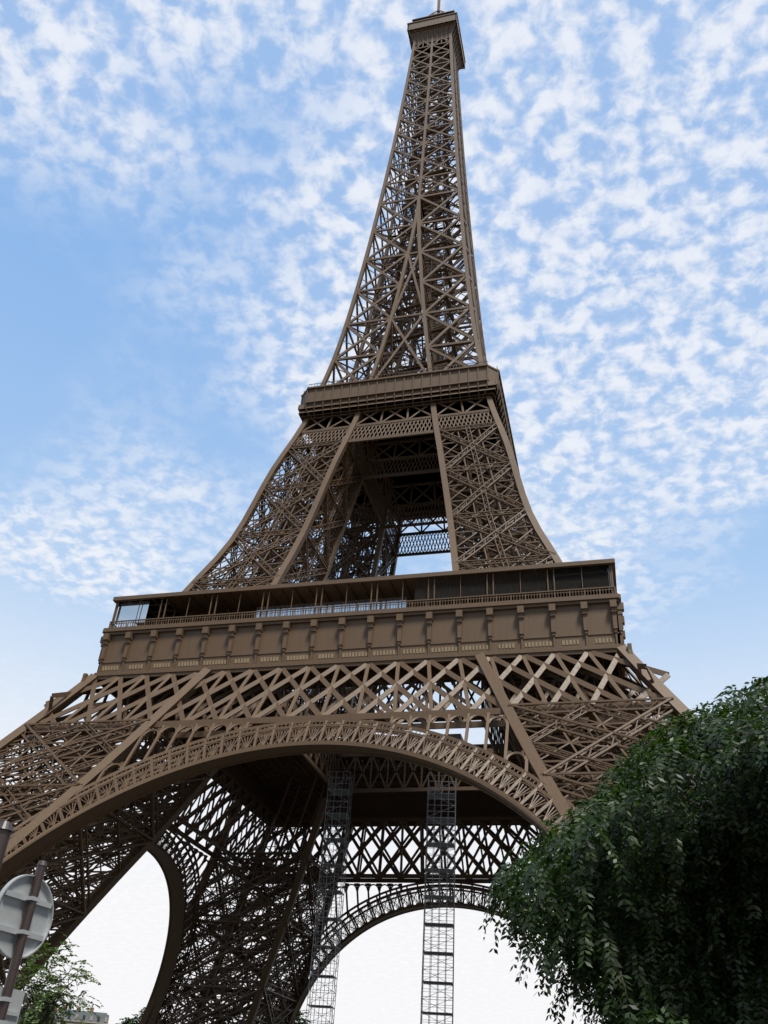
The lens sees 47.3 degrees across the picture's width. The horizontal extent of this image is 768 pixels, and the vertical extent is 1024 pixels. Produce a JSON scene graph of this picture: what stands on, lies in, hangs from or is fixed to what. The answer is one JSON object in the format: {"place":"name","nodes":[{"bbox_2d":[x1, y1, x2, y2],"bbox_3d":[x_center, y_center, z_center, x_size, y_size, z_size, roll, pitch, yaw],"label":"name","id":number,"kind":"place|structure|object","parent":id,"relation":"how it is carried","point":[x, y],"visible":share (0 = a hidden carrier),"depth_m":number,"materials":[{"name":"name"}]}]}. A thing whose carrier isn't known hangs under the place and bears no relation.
{"place":"outdoors","nodes":[
{"label":"outdoors","id":0,"kind":"place"},
{"bbox_2d":[3,932,103,1023],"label":"tree","id":1,"kind":"object","parent":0,"point":[40,994],"depth_m":49.52,"materials":[{"name":"green plant"}]},
{"bbox_2d":[18,1005,108,1023],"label":"buildings","id":2,"kind":"structure","parent":0,"point":[92,1018],"depth_m":355.71,"materials":[{"name":"stone"}]},
{"bbox_2d":[0,0,767,1023],"label":"sky","id":3,"kind":"structure","parent":0,"point":[190,190],"materials":[{"name":"blue"}]},
{"bbox_2d":[478,676,767,1023],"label":"tree","id":4,"kind":"object","parent":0,"point":[727,938],"depth_m":9.64,"materials":[{"name":"green plant"}]},
{"label":"ground","id":5,"kind":"structure","parent":0,"visible":0},
{"bbox_2d":[0,821,53,1023],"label":"road sign","id":6,"kind":"object","parent":5,"relation":"on","point":[26,909],"visible":1,"depth_m":7.30,"materials":[{"name":"grey metal"}]},
{"bbox_2d":[116,1007,166,1023],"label":"tree","id":7,"kind":"object","parent":5,"relation":"on","point":[129,1021],"depth_m":218.34,"materials":[{"name":"green plant"}]},
{"bbox_3d":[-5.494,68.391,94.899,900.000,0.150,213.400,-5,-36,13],"label":"road and paving","id":8,"kind":"structure","parent":5,"relation":"on","visible":0},
{"bbox_2d":[255,1003,310,1023],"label":"tree","id":9,"kind":"object","parent":8,"relation":"on","point":[299,1019],"depth_m":198.44,"materials":[{"name":"green plant"}]},
{"bbox_2d":[305,771,455,1023],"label":"works hoists","id":10,"kind":"object","parent":8,"relation":"on","point":[441,795],"visible":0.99,"depth_m":138.78,"materials":[{"name":"grey metal"}]},
{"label":"pedestals","id":11,"kind":"object","parent":8,"relation":"on","visible":0},
{"bbox_2d":[0,0,693,1023],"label":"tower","id":12,"kind":"structure","parent":11,"relation":"on","point":[556,760],"depth_m":147.47,"materials":[{"name":"metal"}]},
{"bbox_2d":[0,10,627,1023],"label":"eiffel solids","id":13,"kind":"object","parent":12,"relation":"attached to","point":[586,620],"visible":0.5,"depth_m":120.12,"materials":[{"name":"paint"}]},
{"bbox_2d":[102,638,611,670],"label":"names","id":14,"kind":"object","parent":13,"relation":"attached to","point":[420,651],"visible":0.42,"depth_m":113.12,"materials":[{"name":"brown metal"}]},
{"bbox_2d":[115,565,609,624],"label":"glazing","id":15,"kind":"structure","parent":13,"relation":"attached to","point":[127,611],"depth_m":123.34,"materials":[{"name":"clear glass"}]},
{"bbox_2d":[331,734,463,750],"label":"pavilions","id":16,"kind":"object","parent":13,"relation":"on","point":[458,736],"visible":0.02,"depth_m":163.42,"materials":[{"name":"brown metal"}]}
]}

